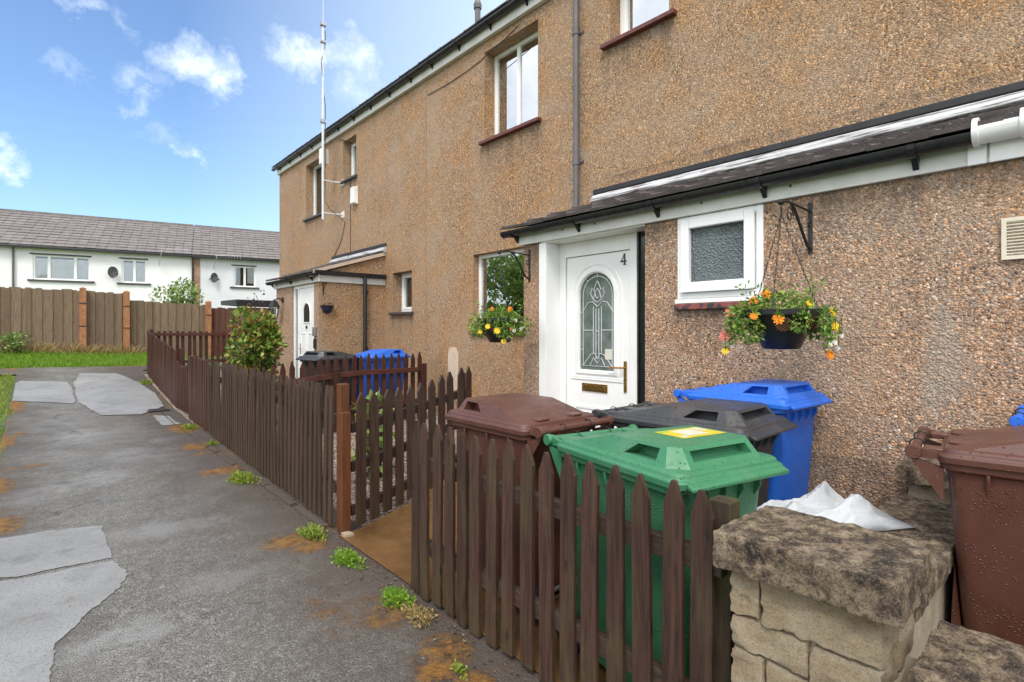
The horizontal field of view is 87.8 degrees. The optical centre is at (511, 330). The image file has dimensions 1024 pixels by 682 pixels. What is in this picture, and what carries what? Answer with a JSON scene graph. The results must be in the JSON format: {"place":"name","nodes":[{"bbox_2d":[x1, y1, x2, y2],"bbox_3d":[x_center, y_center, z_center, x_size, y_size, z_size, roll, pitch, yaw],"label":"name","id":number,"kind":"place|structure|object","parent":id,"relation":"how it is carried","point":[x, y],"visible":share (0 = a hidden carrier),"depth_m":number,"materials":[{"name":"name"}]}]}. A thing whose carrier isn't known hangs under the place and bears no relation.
{"place":"outdoors","nodes":[
{"label":"outdoors","id":0,"kind":"place"},
{"bbox_2d":[0,349,146,368],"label":"grass verge","id":1,"kind":"object","parent":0,"point":[25,359],"depth_m":14.12,"materials":[{"name":"green plant"}]},
{"bbox_2d":[0,341,146,355],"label":"dry grass","id":2,"kind":"structure","parent":0,"point":[51,347],"depth_m":15.04,"materials":[{"name":"plant"}]},
{"bbox_2d":[0,364,236,374],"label":"cross path","id":3,"kind":"structure","parent":0,"point":[17,371],"depth_m":13.16,"materials":[{"name":"concrete"}]},
{"bbox_2d":[0,355,273,442],"bbox_3d":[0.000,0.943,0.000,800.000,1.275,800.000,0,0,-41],"label":"ground","id":4,"kind":"structure","parent":0,"point":[3,423],"depth_m":10.69,"materials":[{"name":"green plant"}]},
{"bbox_2d":[0,373,17,462],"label":"verge weeds","id":5,"kind":"object","parent":4,"relation":"on","point":[4,410],"visible":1,"depth_m":10.10,"materials":[{"name":"green plant"}]},
{"bbox_2d":[0,331,33,353],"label":"shrub","id":6,"kind":"object","parent":4,"relation":"on","point":[13,341],"visible":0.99,"depth_m":13.99,"materials":[{"name":"green plant"}]},
{"bbox_2d":[0,287,86,352],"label":"board fence","id":7,"kind":"object","parent":4,"relation":"on","point":[40,315],"visible":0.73,"depth_m":14.81,"materials":[{"name":"wood"}]},
{"bbox_2d":[0,208,193,302],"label":"terraced house","id":8,"kind":"structure","parent":4,"relation":"on","point":[49,251],"depth_m":24.05,"materials":[{"name":"white paint"}]},
{"bbox_2d":[27,253,94,282],"bbox_3d":[-19.590,-2.710,23.272,2.330,1.660,0.800,0,0,-29],"label":"window","id":9,"kind":"structure","parent":8,"relation":"in","point":[46,267],"depth_m":23.08,"materials":[{"name":"white plastic"}]},
{"bbox_2d":[108,266,117,277],"bbox_3d":[-17.727,-2.600,23.642,0.439,0.520,0.545,0,0,-29],"label":"satellite dish","id":10,"kind":"object","parent":8,"relation":"attached to","point":[112,272],"visible":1,"depth_m":23.69,"materials":[{"name":"grey plastic"}]},
{"bbox_2d":[117,257,150,284],"bbox_3d":[-17.352,-2.710,24.526,1.340,1.680,0.800,0,0,-29],"label":"window","id":11,"kind":"structure","parent":8,"relation":"in","point":[134,272],"depth_m":24.30,"materials":[{"name":"white plastic"}]},
{"bbox_2d":[159,246,187,265],"bbox_3d":[-15.708,-3.433,24.650,1.238,0.894,0.290,0,0,-10],"label":"tv aerial","id":12,"kind":"object","parent":8,"relation":"attached to","point":[181,249],"visible":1,"depth_m":24.64,"materials":[{"name":"grey metal"}]},
{"bbox_2d":[86,290,130,353],"bbox_3d":[-11.914,-0.211,15.704,1.067,1.997,0.238,0,0,-41],"label":"board fence","id":13,"kind":"object","parent":4,"relation":"on","point":[107,318],"visible":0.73,"depth_m":15.74,"materials":[{"name":"wood"}]},
{"bbox_2d":[130,300,210,355],"bbox_3d":[-10.727,-0.052,16.754,2.257,1.875,0.238,0,0,-41],"label":"board fence","id":14,"kind":"object","parent":4,"relation":"on","point":[145,316],"visible":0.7,"depth_m":16.77,"materials":[{"name":"wood"}]},
{"bbox_2d":[148,277,204,305],"bbox_3d":[-11.974,-0.654,19.188,1.943,2.716,1.979,0,0,-8],"label":"shrub","id":15,"kind":"object","parent":4,"relation":"on","point":[179,294],"visible":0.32,"depth_m":19.02,"materials":[{"name":"green plant"}]},
{"bbox_2d":[192,225,278,308],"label":"terraced house","id":16,"kind":"structure","parent":4,"relation":"on","point":[252,270],"depth_m":26.68,"materials":[{"name":"white paint"}]},
{"bbox_2d":[209,273,218,282],"bbox_3d":[-14.290,-2.550,25.568,0.356,0.480,0.609,0,0,-40],"label":"satellite dish","id":17,"kind":"object","parent":16,"relation":"attached to","point":[214,278],"visible":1,"depth_m":25.63,"materials":[{"name":"grey plastic"}]},
{"bbox_2d":[214,254,240,268],"bbox_3d":[-13.789,-3.358,25.727,1.238,0.744,0.290,0,0,-10],"label":"tv aerial","id":18,"kind":"object","parent":16,"relation":"attached to","point":[223,255],"visible":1,"depth_m":25.59,"materials":[{"name":"grey metal"}]},
{"bbox_2d":[230,264,258,288],"bbox_3d":[-13.433,-2.685,26.724,1.370,1.630,0.800,0,0,-29],"label":"window","id":19,"kind":"structure","parent":16,"relation":"in","point":[244,277],"depth_m":26.67,"materials":[{"name":"white plastic"}]},
{"bbox_2d":[211,307,274,355],"bbox_3d":[-8.505,0.064,18.821,3.823,1.682,0.086,0,0,-41],"label":"board fence","id":20,"kind":"object","parent":4,"relation":"on","point":[220,319],"visible":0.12,"depth_m":17.75,"materials":[{"name":"brown wood"}]},
{"bbox_2d":[221,299,274,309],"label":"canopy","id":21,"kind":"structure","parent":4,"relation":"on","point":[239,302],"depth_m":19.57,"materials":[{"name":"black fabric"}]},
{"bbox_2d":[265,54,498,399],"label":"terraced house","id":22,"kind":"structure","parent":4,"relation":"on","point":[375,290],"depth_m":10.58,"materials":[{"name":"brown stone"}]},
{"bbox_2d":[268,297,283,318],"bbox_3d":[-4.941,-0.475,11.143,0.303,0.470,0.208,0,0,-41],"label":"wall lantern","id":23,"kind":"object","parent":22,"relation":"attached to","point":[274,303],"depth_m":11.10,"materials":[{"name":"metal"}]},
{"bbox_2d":[298,287,313,365],"bbox_3d":[-3.990,0.228,10.353,0.098,2.125,0.795,0,0,-41],"label":"door","id":24,"kind":"structure","parent":22,"relation":"in","point":[306,294],"depth_m":10.36,"materials":[{"name":"white plastic"}]},
{"bbox_2d":[303,165,321,221],"bbox_3d":[-4.891,-3.579,13.551,0.410,1.482,1.240,0,0,-41],"label":"window","id":25,"kind":"structure","parent":22,"relation":"in","point":[318,169],"depth_m":13.85,"materials":[{"name":"white plastic"}]},
{"bbox_2d":[312,327,316,348],"bbox_3d":[-3.670,0.130,9.891,0.049,0.400,0.100,0,0,-41],"label":"key safe","id":26,"kind":"object","parent":22,"relation":"attached to","point":[314,331],"visible":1,"depth_m":9.86,"materials":[{"name":"grey metal"}]},
{"bbox_2d":[322,282,327,294],"bbox_3d":[-3.427,-0.790,9.771,0.015,0.240,0.230,0,0,-41],"label":"basket bracket","id":27,"kind":"object","parent":22,"relation":"attached to","point":[323,287],"visible":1,"depth_m":9.85,"materials":[{"name":"metal"}]},
{"bbox_2d":[319,0,351,263],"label":"antenna mast","id":28,"kind":"object","parent":22,"relation":"attached to","point":[323,157],"visible":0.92,"depth_m":11.95,"materials":[{"name":"silver metal"}]},
{"bbox_2d":[340,142,356,183],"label":"window","id":29,"kind":"structure","parent":22,"relation":"in","point":[353,146],"depth_m":12.23,"materials":[{"name":"white plastic"}]},
{"bbox_2d":[350,186,357,205],"bbox_3d":[-3.454,-2.951,11.631,0.099,0.394,0.234,0,0,-41],"label":"alarm box","id":30,"kind":"object","parent":22,"relation":"attached to","point":[353,195],"visible":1,"depth_m":11.57,"materials":[{"name":"white plastic"}]},
{"bbox_2d":[388,272,413,314],"bbox_3d":[-1.995,-0.734,10.278,0.410,0.852,0.860,0,0,-41],"label":"window","id":31,"kind":"structure","parent":22,"relation":"in","point":[407,277],"depth_m":10.46,"materials":[{"name":"white plastic"}]},
{"bbox_2d":[417,0,1023,507],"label":"terraced house","id":32,"kind":"structure","parent":4,"relation":"on","point":[629,174],"depth_m":4.49,"materials":[{"name":"brown stone"}]},
{"bbox_2d":[468,248,523,334],"bbox_3d":[0.147,-0.577,7.727,0.240,1.267,2.280,0,0,-41],"label":"window","id":33,"kind":"structure","parent":32,"relation":"in","point":[513,275],"depth_m":8.21,"materials":[{"name":"white plastic"}]},
{"bbox_2d":[478,31,541,145],"bbox_3d":[0.069,-3.624,7.932,0.425,1.472,1.330,0,0,-41],"label":"window","id":34,"kind":"structure","parent":32,"relation":"in","point":[516,68],"depth_m":8.00,"materials":[{"name":"white plastic"}]},
{"bbox_2d":[497,249,530,281],"bbox_3d":[0.022,-0.680,5.427,0.434,0.340,0.040,0,0,-41],"label":"basket bracket","id":35,"kind":"object","parent":32,"relation":"attached to","point":[528,264],"visible":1,"depth_m":5.51,"materials":[{"name":"metal"}]},
{"bbox_2d":[466,255,532,343],"bbox_3d":[-0.131,-0.314,5.268,0.574,0.878,0.563,0,0,-41],"label":"hanging basket","id":36,"kind":"object","parent":35,"relation":"hanging from","point":[504,328],"visible":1,"depth_m":5.18,"materials":[{"name":"black plastic"}]},
{"bbox_2d":[567,250,629,430],"bbox_3d":[0.820,0.254,5.161,0.129,1.983,0.781,0,0,-41],"label":"door","id":37,"kind":"structure","parent":32,"relation":"in","point":[598,286],"depth_m":5.16,"materials":[{"name":"white plastic"}]},
{"bbox_2d":[600,0,676,50],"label":"window","id":38,"kind":"structure","parent":32,"relation":"in","point":[636,16],"depth_m":6.33,"materials":[{"name":"white plastic"}]},
{"bbox_2d":[674,204,763,309],"bbox_3d":[1.558,-0.531,4.030,0.114,0.733,0.687,0,0,-41],"label":"window","id":39,"kind":"structure","parent":32,"relation":"in","point":[718,252],"depth_m":4.01,"materials":[{"name":"white plastic"}]},
{"bbox_2d":[777,199,812,253],"bbox_3d":[1.798,-0.680,3.374,0.494,0.340,0.040,0,0,-41],"label":"basket bracket","id":40,"kind":"object","parent":32,"relation":"attached to","point":[809,243],"visible":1,"depth_m":3.48,"materials":[{"name":"metal"}]},
{"bbox_2d":[718,206,843,359],"bbox_3d":[1.615,-0.295,3.222,0.672,0.917,0.509,0,0,33],"label":"hanging basket","id":41,"kind":"object","parent":40,"relation":"hanging from","point":[793,325],"visible":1,"depth_m":3.12,"materials":[{"name":"black plastic"}]},
{"bbox_2d":[0,0,505,231],"label":"sky","id":42,"kind":"structure","parent":0,"point":[171,111],"materials":[{"name":"blue"}]},
{"bbox_2d":[0,370,541,681],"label":"path","id":43,"kind":"structure","parent":0,"point":[276,612],"depth_m":3.40,"materials":[{"name":"grey asphalt"}]},
{"bbox_2d":[12,381,75,402],"bbox_3d":[-9.470,1.228,10.783,0.912,0.279,2.730,0,0,-41],"label":"path patch","id":44,"kind":"object","parent":43,"relation":"on","point":[47,391],"visible":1,"depth_m":10.74,"materials":[{"name":"grey concrete"}]},
{"bbox_2d":[0,526,111,576],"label":"path patch","id":45,"kind":"object","parent":43,"relation":"on","point":[22,555],"visible":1,"depth_m":3.74,"materials":[{"name":"grey concrete"}]},
{"bbox_2d":[0,560,126,681],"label":"path patch","id":46,"kind":"object","parent":43,"relation":"on","point":[28,641],"visible":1,"depth_m":2.94,"materials":[{"name":"grey concrete"}]},
{"bbox_2d":[73,373,163,414],"bbox_3d":[-8.380,1.255,11.228,1.304,0.467,4.928,0,0,-41],"label":"path patch","id":47,"kind":"object","parent":43,"relation":"on","point":[109,394],"visible":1,"depth_m":10.89,"materials":[{"name":"grey concrete"}]},
{"bbox_2d":[138,379,152,384],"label":"weed clump","id":48,"kind":"object","parent":43,"relation":"on","point":[145,382],"visible":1,"depth_m":12.14,"materials":[{"name":"green plant"}]},
{"bbox_2d":[146,407,169,411],"bbox_3d":[-6.648,1.472,9.972,0.340,0.018,0.440,0,0,-43],"label":"drain cover","id":49,"kind":"object","parent":43,"relation":"on","point":[158,409],"visible":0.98,"depth_m":9.89,"materials":[{"name":"metal"}]},
{"bbox_2d":[153,415,179,424],"bbox_3d":[-5.960,1.522,9.158,0.266,0.041,1.091,0,0,-41],"label":"drain cover","id":50,"kind":"object","parent":43,"relation":"on","point":[162,420],"visible":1,"depth_m":9.06,"materials":[{"name":"grey metal"}]},
{"bbox_2d":[176,363,187,413],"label":"garden gate","id":51,"kind":"structure","parent":43,"relation":"on","point":[181,388],"depth_m":9.65,"materials":[{"name":"red wood"}]},
{"bbox_2d":[182,423,197,430],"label":"weed clump","id":52,"kind":"object","parent":43,"relation":"on","point":[186,426],"visible":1,"depth_m":8.40,"materials":[{"name":"green plant"}]},
{"bbox_2d":[207,439,218,445],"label":"weed clump","id":53,"kind":"object","parent":43,"relation":"on","point":[211,443],"visible":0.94,"depth_m":7.22,"materials":[{"name":"green plant"}]},
{"bbox_2d":[226,469,260,484],"bbox_3d":[-2.806,1.502,5.518,0.304,0.114,0.633,0,0,-41],"label":"weed clump","id":54,"kind":"object","parent":43,"relation":"on","point":[237,476],"visible":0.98,"depth_m":5.46,"materials":[{"name":"green plant"}]},
{"bbox_2d":[191,435,328,527],"bbox_3d":[-3.098,1.588,6.029,0.076,0.148,4.939,0,0,-41],"label":"edging","id":55,"kind":"object","parent":43,"relation":"on","point":[309,515],"visible":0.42,"depth_m":5.04,"materials":[{"name":"concrete"}]},
{"bbox_2d":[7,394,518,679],"bbox_3d":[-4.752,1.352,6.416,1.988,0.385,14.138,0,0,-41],"label":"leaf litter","id":56,"kind":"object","parent":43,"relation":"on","point":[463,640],"visible":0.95,"depth_m":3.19,"materials":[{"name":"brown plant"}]},
{"bbox_2d":[207,359,336,525],"bbox_3d":[-2.933,1.033,6.081,0.157,1.230,4.963,0,0,-40],"label":"picket fence","id":57,"kind":"object","parent":43,"relation":"on","point":[292,453],"visible":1,"depth_m":5.14,"materials":[{"name":"brown wood"}]},
{"bbox_2d":[296,522,327,542],"bbox_3d":[-1.492,1.500,4.001,0.193,0.113,0.363,0,0,-41],"label":"weed clump","id":58,"kind":"object","parent":43,"relation":"on","point":[315,530],"visible":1,"depth_m":3.98,"materials":[{"name":"green plant"}]},
{"bbox_2d":[337,383,350,534],"bbox_3d":[-1.295,1.030,4.098,0.090,1.240,0.135,0,0,-41],"label":"gate post","id":59,"kind":"object","parent":43,"relation":"on","point":[343,469],"visible":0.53,"depth_m":4.05,"materials":[{"name":"brown wood"}]},
{"bbox_2d":[341,531,353,537],"bbox_3d":[-1.235,1.544,4.003,0.072,0.057,0.081,0,0,-41],"label":"loose stone","id":60,"kind":"object","parent":43,"relation":"on","point":[345,534],"visible":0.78,"depth_m":3.99,"materials":[{"name":"beige stone"}]},
{"bbox_2d":[328,546,368,569],"bbox_3d":[-1.117,1.509,3.580,0.208,0.097,0.431,0,0,-41],"label":"weed clump","id":61,"kind":"object","parent":43,"relation":"on","point":[350,558],"visible":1,"depth_m":3.56,"materials":[{"name":"green plant"}]},
{"bbox_2d":[380,583,416,608],"bbox_3d":[-0.654,1.518,3.031,0.187,0.088,0.378,0,0,-41],"label":"weed clump","id":62,"kind":"object","parent":43,"relation":"on","point":[392,592],"visible":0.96,"depth_m":3.03,"materials":[{"name":"green plant"}]},
{"bbox_2d":[400,600,437,628],"bbox_3d":[-0.514,1.520,2.881,0.161,0.075,0.291,0,0,-41],"label":"weed clump","id":63,"kind":"object","parent":43,"relation":"on","point":[413,612],"visible":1,"depth_m":2.86,"materials":[{"name":"beige plant"}]},
{"bbox_2d":[449,657,468,680],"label":"weed clump","id":64,"kind":"object","parent":43,"relation":"on","point":[459,666],"visible":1,"depth_m":2.42,"materials":[{"name":"green plant"}]},
{"bbox_2d":[411,420,739,681],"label":"picket fence","id":65,"kind":"object","parent":43,"relation":"on","point":[712,643],"visible":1,"depth_m":2.22,"materials":[{"name":"brown wood"}]},
{"bbox_2d":[144,371,456,525],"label":"garden gravel","id":66,"kind":"structure","parent":0,"point":[353,443],"depth_m":5.58,"materials":[{"name":"gravel"}]},
{"bbox_2d":[147,329,183,406],"bbox_3d":[-7.651,0.768,11.656,0.157,1.623,3.960,0,0,-41],"label":"picket fence","id":67,"kind":"object","parent":66,"relation":"on","point":[162,361],"visible":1,"depth_m":11.20,"materials":[{"name":"red wood"}]},
{"bbox_2d":[188,355,206,430],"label":"picket fence","id":68,"kind":"object","parent":66,"relation":"on","point":[197,390],"visible":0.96,"depth_m":8.56,"materials":[{"name":"red wood"}]},
{"bbox_2d":[154,331,275,366],"bbox_3d":[-7.474,0.597,14.486,4.000,1.200,0.143,0,0,-40],"label":"picket fence","id":69,"kind":"object","parent":66,"relation":"on","point":[189,334],"visible":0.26,"depth_m":13.91,"materials":[{"name":"red wood"}]},
{"bbox_2d":[223,304,288,391],"bbox_3d":[-4.373,0.536,9.052,0.985,1.991,0.947,0,0,-41],"label":"shrub","id":70,"kind":"object","parent":66,"relation":"on","point":[263,337],"visible":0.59,"depth_m":8.96,"materials":[{"name":"green plant"}]},
{"bbox_2d":[247,290,265,310],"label":"climber sprig","id":71,"kind":"object","parent":66,"relation":"on","point":[257,299],"visible":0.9,"depth_m":9.93,"materials":[{"name":"green plant"}]},
{"bbox_2d":[296,351,358,423],"bbox_3d":[-2.781,0.868,8.222,0.622,1.116,0.885,0,0,39],"label":"wheelie bin","id":72,"kind":"object","parent":66,"relation":"on","point":[308,356],"visible":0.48,"depth_m":7.99,"materials":[{"name":"grey plastic"}]},
{"bbox_2d":[243,352,426,432],"bbox_3d":[-2.437,0.940,7.660,2.740,1.202,0.155,0,0,-41],"label":"picket fence","id":73,"kind":"object","parent":66,"relation":"on","point":[420,369],"visible":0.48,"depth_m":7.88,"materials":[{"name":"red wood"}]},
{"bbox_2d":[351,389,394,478],"bbox_3d":[-1.395,1.063,5.439,0.567,1.026,0.547,0,0,11],"label":"garden plant","id":74,"kind":"object","parent":66,"relation":"on","point":[379,396],"visible":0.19,"depth_m":5.38,"materials":[{"name":"green plant"}]},
{"bbox_2d":[355,349,410,414],"bbox_3d":[-2.148,0.862,8.580,0.622,1.116,0.885,0,0,44],"label":"wheelie bin","id":75,"kind":"object","parent":66,"relation":"on","point":[381,352],"visible":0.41,"depth_m":8.40,"materials":[{"name":"blue plastic"}]},
{"bbox_2d":[351,366,471,525],"bbox_3d":[-0.829,0.948,4.828,0.141,1.164,1.662,0,0,26],"label":"picket fence","id":76,"kind":"object","parent":66,"relation":"on","point":[363,461],"visible":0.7,"depth_m":4.46,"materials":[{"name":"brown wood"}]},
{"bbox_2d":[320,302,333,312],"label":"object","id":77,"kind":"object","parent":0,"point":[326,308],"visible":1,"depth_m":9.83,"materials":[{"name":"black plastic"}]},
{"bbox_2d":[339,482,605,681],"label":"garden concrete","id":78,"kind":"object","parent":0,"point":[385,541],"visible":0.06,"depth_m":3.71,"materials":[{"name":"brown concrete"}]},
{"bbox_2d":[444,393,613,622],"bbox_3d":[0.075,0.973,3.191,0.622,1.116,0.885,0,0,-41],"label":"wheelie bin","id":79,"kind":"object","parent":78,"relation":"on","point":[520,420],"visible":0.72,"depth_m":2.99,"materials":[{"name":"brown plastic"}]},
{"bbox_2d":[543,424,788,681],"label":"wheelie bin","id":80,"kind":"object","parent":78,"relation":"on","point":[692,460],"visible":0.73,"depth_m":2.14,"materials":[{"name":"green plastic"}]},
{"bbox_2d":[591,398,796,506],"bbox_3d":[1.045,0.949,3.135,0.628,1.073,0.996,0,0,-43],"label":"wheelie bin","id":81,"kind":"object","parent":78,"relation":"on","point":[760,426],"visible":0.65,"depth_m":2.92,"materials":[{"name":"grey plastic"}]},
{"bbox_2d":[673,379,832,501],"bbox_3d":[1.556,0.865,3.478,0.592,1.084,0.790,0,0,-38],"label":"wheelie bin","id":82,"kind":"object","parent":78,"relation":"on","point":[798,403],"visible":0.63,"depth_m":3.24,"materials":[{"name":"blue plastic"}]},
{"bbox_2d":[712,457,1023,681],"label":"stone wall","id":83,"kind":"structure","parent":78,"relation":"on","point":[818,598],"depth_m":1.52,"materials":[{"name":"beige stone"}]},
{"bbox_2d":[757,481,914,531],"bbox_3d":[1.252,1.073,2.406,0.974,0.724,0.480,0,0,-10],"label":"plastic sack","id":84,"kind":"object","parent":83,"relation":"on","point":[824,499],"visible":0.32,"depth_m":2.34,"materials":[{"name":"white plastic"}]},
{"bbox_2d":[904,425,1023,645],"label":"wheelie bin","id":85,"kind":"object","parent":78,"relation":"on","point":[984,468],"visible":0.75,"depth_m":2.01,"materials":[{"name":"brown plastic"}]},
{"bbox_2d":[1009,405,1023,425],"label":"wheelie bin","id":86,"kind":"object","parent":78,"relation":"on","point":[1017,419],"visible":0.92,"depth_m":2.38,"materials":[{"name":"blue plastic"}]}
]}

